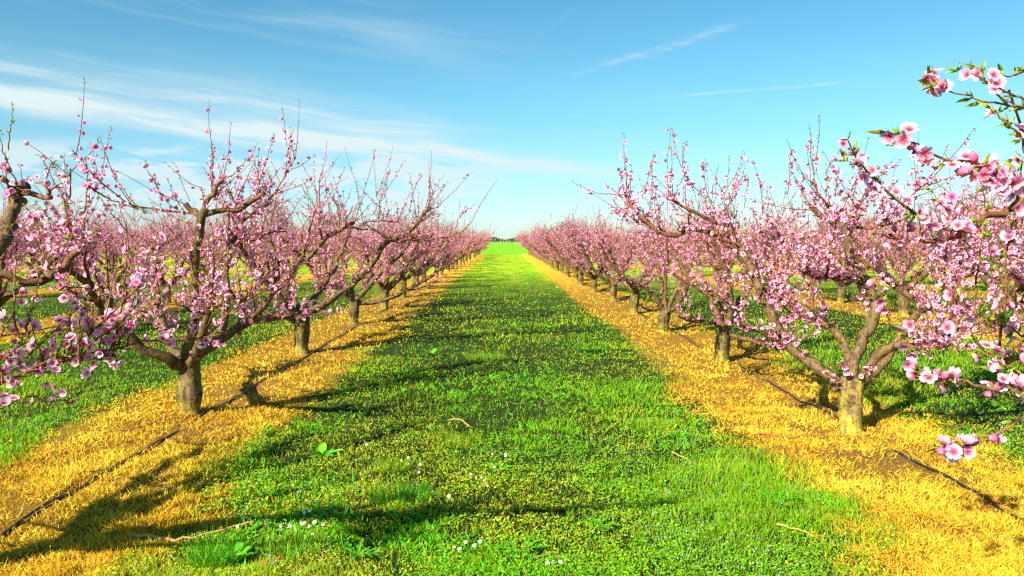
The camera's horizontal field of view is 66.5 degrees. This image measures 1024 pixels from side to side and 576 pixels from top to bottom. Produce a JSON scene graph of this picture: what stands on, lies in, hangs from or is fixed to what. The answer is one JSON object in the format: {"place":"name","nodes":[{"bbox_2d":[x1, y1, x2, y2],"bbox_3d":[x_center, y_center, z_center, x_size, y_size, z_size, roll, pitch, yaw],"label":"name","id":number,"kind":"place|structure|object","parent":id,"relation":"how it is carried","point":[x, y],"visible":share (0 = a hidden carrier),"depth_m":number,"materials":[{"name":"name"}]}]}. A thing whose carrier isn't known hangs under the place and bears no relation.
{"place":"outdoors","nodes":[
{"label":"outdoors","id":0,"kind":"place"},
{"bbox_2d":[33,242,916,253],"bbox_3d":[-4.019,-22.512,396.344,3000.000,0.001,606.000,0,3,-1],"label":"field","id":1,"kind":"structure","parent":0,"point":[503,248],"depth_m":138.06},
{"bbox_2d":[267,198,292,229],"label":"bare tree","id":2,"kind":"object","parent":1,"relation":"on","point":[279,215],"visible":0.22,"depth_m":168.70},
{"bbox_2d":[905,197,936,230],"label":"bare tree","id":3,"kind":"object","parent":1,"relation":"on","point":[919,206],"visible":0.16,"depth_m":164.85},
{"bbox_2d":[961,186,997,215],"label":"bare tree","id":4,"kind":"object","parent":1,"relation":"on","point":[971,198],"visible":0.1,"depth_m":149.75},
{"bbox_2d":[0,254,1023,575],"bbox_3d":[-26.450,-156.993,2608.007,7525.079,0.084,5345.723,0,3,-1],"label":"ground","id":5,"kind":"structure","parent":0,"point":[504,310],"depth_m":7.79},
{"bbox_2d":[7,221,34,259],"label":"peach tree","id":6,"kind":"object","parent":5,"relation":"on","point":[24,235],"visible":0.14,"depth_m":21.91,"materials":[{"name":"pink plant"}]},
{"bbox_2d":[10,215,65,275],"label":"peach tree","id":7,"kind":"object","parent":5,"relation":"on","point":[30,268],"visible":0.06,"depth_m":32.60,"materials":[{"name":"pink plant"}]},
{"bbox_2d":[0,188,98,307],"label":"peach tree","id":8,"kind":"object","parent":5,"relation":"on","point":[5,262],"visible":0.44,"depth_m":12.74,"materials":[{"name":"pink plant"}]},
{"bbox_2d":[19,205,109,290],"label":"peach tree","id":9,"kind":"object","parent":5,"relation":"on","point":[35,259],"visible":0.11,"depth_m":24.80,"materials":[{"name":"pink plant"}]},
{"bbox_2d":[33,188,190,309],"bbox_3d":[-8.619,-0.754,16.736,2.722,2.788,2.962,3,4,36],"label":"peach tree","id":10,"kind":"object","parent":5,"relation":"on","point":[129,261],"visible":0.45,"depth_m":16.79,"materials":[{"name":"pink plant"}]},
{"bbox_2d":[0,102,228,409],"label":"peach tree","id":11,"kind":"object","parent":5,"relation":"on","point":[17,201],"visible":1,"depth_m":3.07,"materials":[{"name":"pink plant"}]},
{"bbox_2d":[92,234,140,260],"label":"peach tree","id":12,"kind":"object","parent":5,"relation":"on","point":[109,249],"visible":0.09,"depth_m":39.55,"materials":[{"name":"pink plant"}]},
{"bbox_2d":[75,204,168,282],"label":"peach tree","id":13,"kind":"object","parent":5,"relation":"on","point":[115,256],"visible":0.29,"depth_m":28.14,"materials":[{"name":"pink plant"}]},
{"bbox_2d":[108,214,190,263],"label":"peach tree","id":14,"kind":"object","parent":5,"relation":"on","point":[171,253],"visible":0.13,"depth_m":31.82,"materials":[{"name":"pink plant"}]},
{"bbox_2d":[91,199,223,302],"bbox_3d":[-8.816,-0.952,19.891,2.977,2.801,2.736,-1,4,-11],"label":"peach tree","id":15,"kind":"object","parent":5,"relation":"on","point":[181,264],"visible":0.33,"depth_m":19.63,"materials":[{"name":"pink plant"}]},
{"bbox_2d":[156,233,184,266],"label":"peach tree","id":16,"kind":"object","parent":5,"relation":"on","point":[175,254],"visible":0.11,"depth_m":46.78,"materials":[{"name":"pink plant"}]},
{"bbox_2d":[0,78,346,414],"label":"peach tree","id":17,"kind":"object","parent":5,"relation":"on","point":[189,392],"visible":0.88,"depth_m":6.88,"materials":[{"name":"pink plant"}]},
{"bbox_2d":[2,268,359,335],"bbox_3d":[-8.634,-0.532,35.167,0.043,0.101,49.441,0,3,-1],"label":"irrigation hose","id":18,"kind":"object","parent":5,"relation":"on","point":[78,322],"visible":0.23,"depth_m":14.18,"materials":[{"name":"black plastic"}]},
{"bbox_2d":[152,220,220,275],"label":"peach tree","id":19,"kind":"object","parent":5,"relation":"on","point":[184,249],"visible":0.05,"depth_m":35.40,"materials":[{"name":"pink plant"}]},
{"bbox_2d":[130,521,254,541],"bbox_3d":[-1.721,1.319,4.198,0.635,0.034,0.144,-1,4,-14],"label":"fallen branch","id":20,"kind":"object","parent":5,"relation":"on","point":[134,535],"visible":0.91,"depth_m":4.16,"materials":[{"name":"brown wood"}]},
{"bbox_2d":[138,199,261,287],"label":"peach tree","id":21,"kind":"object","parent":5,"relation":"on","point":[186,236],"visible":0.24,"depth_m":23.32,"materials":[{"name":"pink plant"}]},
{"bbox_2d":[162,525,263,569],"bbox_3d":[-1.505,1.292,3.934,0.469,0.186,0.478,2,4,24],"label":"grass tuft","id":22,"kind":"object","parent":5,"relation":"on","point":[230,549],"visible":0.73,"depth_m":3.91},
{"bbox_2d":[209,222,244,264],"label":"peach tree","id":23,"kind":"object","parent":5,"relation":"on","point":[221,252],"visible":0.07,"depth_m":39.32,"materials":[{"name":"pink plant"}]},
{"bbox_2d":[0,263,464,535],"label":"irrigation hose","id":24,"kind":"object","parent":5,"relation":"on","point":[56,498],"visible":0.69,"depth_m":5.79,"materials":[{"name":"black plastic"}]},
{"bbox_2d":[217,541,254,562],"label":"leafy weed","id":25,"kind":"object","parent":5,"relation":"on","point":[240,554],"visible":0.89,"depth_m":3.92,"materials":[{"name":"green plant"}]},
{"bbox_2d":[221,219,311,285],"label":"peach tree","id":26,"kind":"object","parent":5,"relation":"on","point":[244,262],"visible":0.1,"depth_m":27.26,"materials":[{"name":"pink plant"}]},
{"bbox_2d":[260,557,283,564],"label":"fallen twig","id":27,"kind":"object","parent":5,"relation":"on","point":[277,558],"visible":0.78,"depth_m":3.83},
{"bbox_2d":[254,524,333,559],"bbox_3d":[-1.126,1.304,4.066,0.408,0.118,0.397,-3,5,-39],"label":"grass tuft","id":28,"kind":"object","parent":5,"relation":"on","point":[270,546],"visible":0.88,"depth_m":4.04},
{"bbox_2d":[259,221,329,280],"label":"peach tree","id":29,"kind":"object","parent":5,"relation":"on","point":[298,247],"visible":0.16,"depth_m":30.89,"materials":[{"name":"pink plant"}]},
{"bbox_2d":[284,218,349,276],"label":"peach tree","id":30,"kind":"object","parent":5,"relation":"on","point":[312,242],"visible":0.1,"depth_m":33.97,"materials":[{"name":"pink plant"}]},
{"bbox_2d":[295,229,351,271],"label":"peach tree","id":31,"kind":"object","parent":5,"relation":"on","point":[321,251],"visible":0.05,"depth_m":38.02,"materials":[{"name":"pink plant"}]},
{"bbox_2d":[309,442,344,457],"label":"dock plant","id":32,"kind":"object","parent":5,"relation":"on","point":[321,449],"visible":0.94,"depth_m":5.80,"materials":[{"name":"green plant"}]},
{"bbox_2d":[191,141,496,354],"bbox_3d":[-2.317,-0.528,11.151,4.246,3.020,2.766,0,3,-1],"label":"peach tree","id":33,"kind":"object","parent":5,"relation":"on","point":[301,332],"visible":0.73,"depth_m":11.04,"materials":[{"name":"pink plant"}]},
{"bbox_2d":[334,232,364,270],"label":"peach tree","id":34,"kind":"object","parent":5,"relation":"on","point":[346,267],"visible":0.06,"depth_m":41.76,"materials":[{"name":"pink plant"}]},
{"bbox_2d":[329,537,383,559],"bbox_3d":[-0.781,1.344,3.991,0.289,0.049,0.214,2,4,33],"label":"dandelion plant","id":35,"kind":"object","parent":5,"relation":"on","point":[359,545],"visible":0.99,"depth_m":4.01,"materials":[{"name":"green plant"}]},
{"bbox_2d":[346,226,376,267],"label":"peach tree","id":36,"kind":"object","parent":5,"relation":"on","point":[366,247],"visible":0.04,"depth_m":45.57,"materials":[{"name":"pink plant"}]},
{"bbox_2d":[260,169,494,323],"bbox_3d":[-2.382,-0.737,14.891,4.215,2.994,3.184,0,3,-1],"label":"peach tree","id":37,"kind":"object","parent":5,"relation":"on","point":[355,303],"visible":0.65,"depth_m":14.74,"materials":[{"name":"pink plant"}]},
{"bbox_2d":[323,202,447,308],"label":"peach tree","id":38,"kind":"object","parent":5,"relation":"on","point":[420,252],"visible":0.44,"depth_m":18.07,"materials":[{"name":"pink plant"}]},
{"bbox_2d":[368,453,418,474],"bbox_3d":[-0.838,1.231,5.518,0.381,0.114,0.396,0,3,-1],"label":"grass tuft","id":39,"kind":"object","parent":5,"relation":"on","point":[395,467],"visible":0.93,"depth_m":5.51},
{"bbox_2d":[360,474,444,510],"bbox_3d":[-0.665,1.242,4.787,0.509,0.143,0.531,0,3,-1],"label":"grass tuft","id":40,"kind":"object","parent":5,"relation":"on","point":[419,493],"visible":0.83,"depth_m":4.79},
{"bbox_2d":[353,212,461,297],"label":"peach tree","id":41,"kind":"object","parent":5,"relation":"on","point":[403,284],"visible":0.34,"depth_m":21.89,"materials":[{"name":"pink plant"}]},
{"bbox_2d":[364,211,454,288],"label":"peach tree","id":42,"kind":"object","parent":5,"relation":"on","point":[416,276],"visible":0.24,"depth_m":25.43,"materials":[{"name":"pink plant"}]},
{"bbox_2d":[387,221,462,283],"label":"peach tree","id":43,"kind":"object","parent":5,"relation":"on","point":[439,259],"visible":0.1,"depth_m":29.19,"materials":[{"name":"pink plant"}]},
{"bbox_2d":[422,348,439,355],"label":"dock plant","id":44,"kind":"object","parent":5,"relation":"on","point":[433,351],"visible":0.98,"depth_m":10.81,"materials":[{"name":"green plant"}]},
{"bbox_2d":[401,223,475,278],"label":"peach tree","id":45,"kind":"object","parent":5,"relation":"on","point":[444,257],"visible":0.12,"depth_m":32.59,"materials":[{"name":"pink plant"}]},
{"bbox_2d":[436,232,477,274],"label":"peach tree","id":46,"kind":"object","parent":5,"relation":"on","point":[460,251],"visible":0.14,"depth_m":36.41,"materials":[{"name":"pink plant"}]},
{"bbox_2d":[438,219,476,271],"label":"peach tree","id":47,"kind":"object","parent":5,"relation":"on","point":[457,256],"visible":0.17,"depth_m":39.84,"materials":[{"name":"pink plant"}]},
{"bbox_2d":[430,428,488,448],"bbox_3d":[-0.412,1.190,6.226,0.528,0.133,0.510,0,3,-1],"label":"grass tuft","id":48,"kind":"object","parent":5,"relation":"on","point":[467,439],"visible":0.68,"depth_m":6.24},
{"bbox_2d":[439,230,482,267],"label":"peach tree","id":49,"kind":"object","parent":5,"relation":"on","point":[453,265],"visible":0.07,"depth_m":43.70,"materials":[{"name":"pink plant"}]},
{"bbox_2d":[448,226,477,264],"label":"peach tree","id":50,"kind":"object","parent":5,"relation":"on","point":[460,261],"visible":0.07,"depth_m":50.75,"materials":[{"name":"pink plant"}]},
{"bbox_2d":[455,227,471,266],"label":"peach tree","id":51,"kind":"object","parent":5,"relation":"on","point":[456,262],"visible":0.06,"depth_m":47.26,"materials":[{"name":"pink plant"}]},
{"bbox_2d":[448,225,487,261],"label":"peach tree","id":52,"kind":"object","parent":5,"relation":"on","point":[466,258],"visible":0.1,"depth_m":58.13,"materials":[{"name":"pink plant"}]},
{"bbox_2d":[451,229,490,263],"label":"peach tree","id":53,"kind":"object","parent":5,"relation":"on","point":[466,253],"visible":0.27,"depth_m":54.35,"materials":[{"name":"pink plant"}]},
{"bbox_2d":[468,233,484,260],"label":"peach tree","id":54,"kind":"object","parent":5,"relation":"on","point":[469,257],"visible":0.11,"depth_m":61.64,"materials":[{"name":"pink plant"}]},
{"bbox_2d":[466,229,489,259],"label":"peach tree","id":55,"kind":"object","parent":5,"relation":"on","point":[479,247],"visible":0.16,"depth_m":65.37,"materials":[{"name":"pink plant"}]},
{"bbox_2d":[473,225,488,258],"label":"peach tree","id":56,"kind":"object","parent":5,"relation":"on","point":[474,255],"visible":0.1,"depth_m":68.86,"materials":[{"name":"pink plant"}]},
{"bbox_2d":[463,349,505,361],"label":"grass tuft","id":57,"kind":"object","parent":5,"relation":"on","point":[481,357],"visible":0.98,"depth_m":10.49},
{"bbox_2d":[476,460,514,472],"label":"dandelion plant","id":58,"kind":"object","parent":5,"relation":"on","point":[496,465],"visible":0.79,"depth_m":5.41,"materials":[{"name":"green plant"}]},
{"bbox_2d":[0,260,1023,575],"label":"grass","id":59,"kind":"structure","parent":5,"relation":"on","point":[448,562],"depth_m":5.07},
{"bbox_2d":[2,332,1023,575],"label":"speedwell flowers","id":60,"kind":"object","parent":5,"relation":"on","point":[559,496],"visible":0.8,"depth_m":4.49,"materials":[{"name":"blue plant"}]},
{"bbox_2d":[494,536,548,559],"bbox_3d":[0.057,1.327,3.983,0.240,0.051,0.287,2,4,34],"label":"dandelion plant","id":61,"kind":"object","parent":5,"relation":"on","point":[534,542],"visible":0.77,"depth_m":4.00,"materials":[{"name":"green plant"}]},
{"bbox_2d":[516,228,550,262],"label":"peach tree","id":62,"kind":"object","parent":5,"relation":"on","point":[529,241],"visible":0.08,"depth_m":54.75,"materials":[{"name":"pink plant"}]},
{"bbox_2d":[520,232,553,268],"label":"peach tree","id":63,"kind":"object","parent":5,"relation":"on","point":[551,263],"visible":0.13,"depth_m":44.19,"materials":[{"name":"pink plant"}]},
{"bbox_2d":[520,222,555,261],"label":"peach tree","id":64,"kind":"object","parent":5,"relation":"on","point":[531,248],"visible":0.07,"depth_m":57.82,"materials":[{"name":"pink plant"}]},
{"bbox_2d":[522,220,560,264],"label":"peach tree","id":65,"kind":"object","parent":5,"relation":"on","point":[545,261],"visible":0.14,"depth_m":51.21,"materials":[{"name":"pink plant"}]},
{"bbox_2d":[521,222,562,266],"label":"peach tree","id":66,"kind":"object","parent":5,"relation":"on","point":[537,249],"visible":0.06,"depth_m":47.99,"materials":[{"name":"pink plant"}]},
{"bbox_2d":[526,216,578,270],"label":"peach tree","id":67,"kind":"object","parent":5,"relation":"on","point":[556,266],"visible":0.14,"depth_m":40.84,"materials":[{"name":"pink plant"}]},
{"bbox_2d":[528,224,582,273],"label":"peach tree","id":68,"kind":"object","parent":5,"relation":"on","point":[561,269],"visible":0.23,"depth_m":37.40,"materials":[{"name":"pink plant"}]},
{"bbox_2d":[528,219,602,276],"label":"peach tree","id":69,"kind":"object","parent":5,"relation":"on","point":[567,270],"visible":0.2,"depth_m":34.23,"materials":[{"name":"pink plant"}]},
{"bbox_2d":[530,210,617,285],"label":"peach tree","id":70,"kind":"object","parent":5,"relation":"on","point":[544,235],"visible":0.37,"depth_m":27.42,"materials":[{"name":"pink plant"}]},
{"bbox_2d":[534,215,625,281],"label":"peach tree","id":71,"kind":"object","parent":5,"relation":"on","point":[574,266],"visible":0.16,"depth_m":30.58,"materials":[{"name":"pink plant"}]},
{"bbox_2d":[577,347,600,350],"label":"dandelion plant","id":72,"kind":"object","parent":5,"relation":"on","point":[594,348],"visible":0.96,"depth_m":11.23,"materials":[{"name":"green plant"}]},
{"bbox_2d":[550,208,640,291],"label":"peach tree","id":73,"kind":"object","parent":5,"relation":"on","point":[588,273],"visible":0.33,"depth_m":24.03,"materials":[{"name":"pink plant"}]},
{"bbox_2d":[574,514,620,530],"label":"dandelion plant","id":74,"kind":"object","parent":5,"relation":"on","point":[595,524],"visible":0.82,"depth_m":4.36,"materials":[{"name":"green plant"}]},
{"bbox_2d":[550,196,650,301],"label":"peach tree","id":75,"kind":"object","parent":5,"relation":"on","point":[610,282],"visible":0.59,"depth_m":20.30,"materials":[{"name":"pink plant"}]},
{"bbox_2d":[576,203,702,314],"bbox_3d":[2.749,-0.657,17.150,2.664,2.554,3.363,0,3,2],"label":"peach tree","id":76,"kind":"object","parent":5,"relation":"on","point":[634,297],"visible":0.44,"depth_m":16.84,"materials":[{"name":"pink plant"}]},
{"bbox_2d":[570,187,710,331],"bbox_3d":[2.705,-0.503,13.924,2.340,2.640,2.945,2,4,30],"label":"peach tree","id":77,"kind":"object","parent":5,"relation":"on","point":[666,311],"visible":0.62,"depth_m":13.66,"materials":[{"name":"pink plant"}]},
{"bbox_2d":[630,414,674,431],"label":"grass tuft","id":78,"kind":"object","parent":5,"relation":"on","point":[649,424],"visible":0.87,"depth_m":6.62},
{"bbox_2d":[655,222,706,272],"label":"peach tree","id":79,"kind":"object","parent":5,"relation":"on","point":[677,265],"visible":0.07,"depth_m":37.64,"materials":[{"name":"pink plant"}]},
{"bbox_2d":[673,228,720,274],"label":"peach tree","id":80,"kind":"object","parent":5,"relation":"on","point":[692,250],"visible":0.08,"depth_m":34.33,"materials":[{"name":"pink plant"}]},
{"bbox_2d":[616,153,810,362],"bbox_3d":[2.895,-0.331,10.536,2.250,2.716,2.995,3,5,42],"label":"peach tree","id":81,"kind":"object","parent":5,"relation":"on","point":[724,334],"visible":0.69,"depth_m":10.29,"materials":[{"name":"pink plant"}]},
{"bbox_2d":[684,217,764,279],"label":"peach tree","id":82,"kind":"object","parent":5,"relation":"on","point":[717,260],"visible":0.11,"depth_m":30.42,"materials":[{"name":"pink plant"}]},
{"bbox_2d":[725,219,804,286],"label":"peach tree","id":83,"kind":"object","parent":5,"relation":"on","point":[741,261],"visible":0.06,"depth_m":27.07,"materials":[{"name":"pink plant"}]},
{"bbox_2d":[739,228,797,265],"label":"peach tree","id":84,"kind":"object","parent":5,"relation":"on","point":[753,243],"visible":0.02,"depth_m":42.64,"materials":[{"name":"pink plant"}]},
{"bbox_2d":[751,489,802,506],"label":"dandelion plant","id":85,"kind":"object","parent":5,"relation":"on","point":[773,494],"visible":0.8,"depth_m":4.74,"materials":[{"name":"green plant"}]},
{"bbox_2d":[738,215,836,290],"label":"peach tree","id":86,"kind":"object","parent":5,"relation":"on","point":[753,240],"visible":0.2,"depth_m":23.96,"materials":[{"name":"pink plant"}]},
{"bbox_2d":[554,267,1023,518],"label":"irrigation hose","id":87,"kind":"object","parent":5,"relation":"on","point":[956,481],"visible":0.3,"depth_m":5.66,"materials":[{"name":"black plastic"}]},
{"bbox_2d":[764,222,817,271],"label":"peach tree","id":88,"kind":"object","parent":5,"relation":"on","point":[806,226],"visible":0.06,"depth_m":38.72,"materials":[{"name":"pink plant"}]},
{"bbox_2d":[778,523,812,535],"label":"fallen twig","id":89,"kind":"object","parent":5,"relation":"on","point":[779,524],"visible":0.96,"depth_m":4.25,"materials":[{"name":"brown wood"}]},
{"bbox_2d":[572,115,1023,436],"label":"peach tree","id":90,"kind":"object","parent":5,"relation":"on","point":[850,384],"visible":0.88,"depth_m":6.68,"materials":[{"name":"pink plant"}]},
{"bbox_2d":[757,432,848,437],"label":"fallen twig","id":91,"kind":"object","parent":5,"relation":"on","point":[799,435],"visible":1,"depth_m":6.29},
{"bbox_2d":[777,219,836,275],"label":"peach tree","id":92,"kind":"object","parent":5,"relation":"on","point":[807,234],"visible":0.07,"depth_m":35.22,"materials":[{"name":"pink plant"}]},
{"bbox_2d":[786,201,904,302],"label":"peach tree","id":93,"kind":"object","parent":5,"relation":"on","point":[841,293],"visible":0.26,"depth_m":19.91,"materials":[{"name":"pink plant"}]},
{"bbox_2d":[811,222,889,276],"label":"peach tree","id":94,"kind":"object","parent":5,"relation":"on","point":[838,239],"visible":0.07,"depth_m":32.20,"materials":[{"name":"pink plant"}]},
{"bbox_2d":[706,276,1005,329],"bbox_3d":[8.542,-0.553,35.340,0.042,0.066,49.440,0,3,-1],"label":"irrigation hose","id":95,"kind":"object","parent":5,"relation":"on","point":[868,305],"visible":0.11,"depth_m":19.64,"materials":[{"name":"black plastic"}]},
{"bbox_2d":[866,229,911,271],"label":"peach tree","id":96,"kind":"object","parent":5,"relation":"on","point":[893,270],"visible":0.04,"depth_m":40.11,"materials":[{"name":"pink plant"}]},
{"bbox_2d":[855,214,944,283],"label":"peach tree","id":97,"kind":"object","parent":5,"relation":"on","point":[912,261],"visible":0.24,"depth_m":28.03,"materials":[{"name":"pink plant"}]},
{"bbox_2d":[806,184,998,316],"bbox_3d":[8.281,-0.752,16.260,3.776,2.868,2.992,2,4,32],"label":"peach tree","id":98,"kind":"object","parent":5,"relation":"on","point":[903,305],"visible":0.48,"depth_m":16.15,"materials":[{"name":"pink plant"}]},
{"bbox_2d":[905,214,943,273],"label":"peach tree","id":99,"kind":"object","parent":5,"relation":"on","point":[917,250],"visible":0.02,"depth_m":36.72,"materials":[{"name":"pink plant"}]},
{"bbox_2d":[834,61,1023,462],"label":"peach tree","id":100,"kind":"object","parent":5,"relation":"on","point":[1008,181],"visible":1,"depth_m":2.29,"materials":[{"name":"pink plant"}]},
{"bbox_2d":[910,219,1022,291],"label":"peach tree","id":101,"kind":"object","parent":5,"relation":"on","point":[960,285],"visible":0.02,"depth_m":24.60,"materials":[{"name":"pink plant"}]},
{"bbox_2d":[925,158,1023,336],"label":"peach tree","id":102,"kind":"object","parent":5,"relation":"on","point":[1016,286],"visible":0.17,"depth_m":13.02,"materials":[{"name":"pink plant"}]},
{"bbox_2d":[974,207,1023,298],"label":"peach tree","id":103,"kind":"object","parent":5,"relation":"on","point":[1022,293],"visible":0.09,"depth_m":21.56,"materials":[{"name":"pink plant"}]},
{"bbox_2d":[990,498,1023,504],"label":"fallen twig","id":104,"kind":"object","parent":5,"relation":"on","point":[1000,502],"visible":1,"depth_m":4.74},
{"bbox_2d":[0,261,1023,575],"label":"dry grass","id":105,"kind":"structure","parent":0,"point":[980,557],"depth_m":5.38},
{"bbox_2d":[0,0,1023,240],"label":"sky","id":106,"kind":"structure","parent":0,"point":[534,98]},
{"label":"meadow","id":107,"kind":"structure","parent":0,"visible":0},
{"bbox_2d":[487,237,623,241],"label":"hedge","id":108,"kind":"object","parent":107,"relation":"on","point":[503,240],"visible":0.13,"depth_m":1006.78,"materials":[{"name":"green plant"}]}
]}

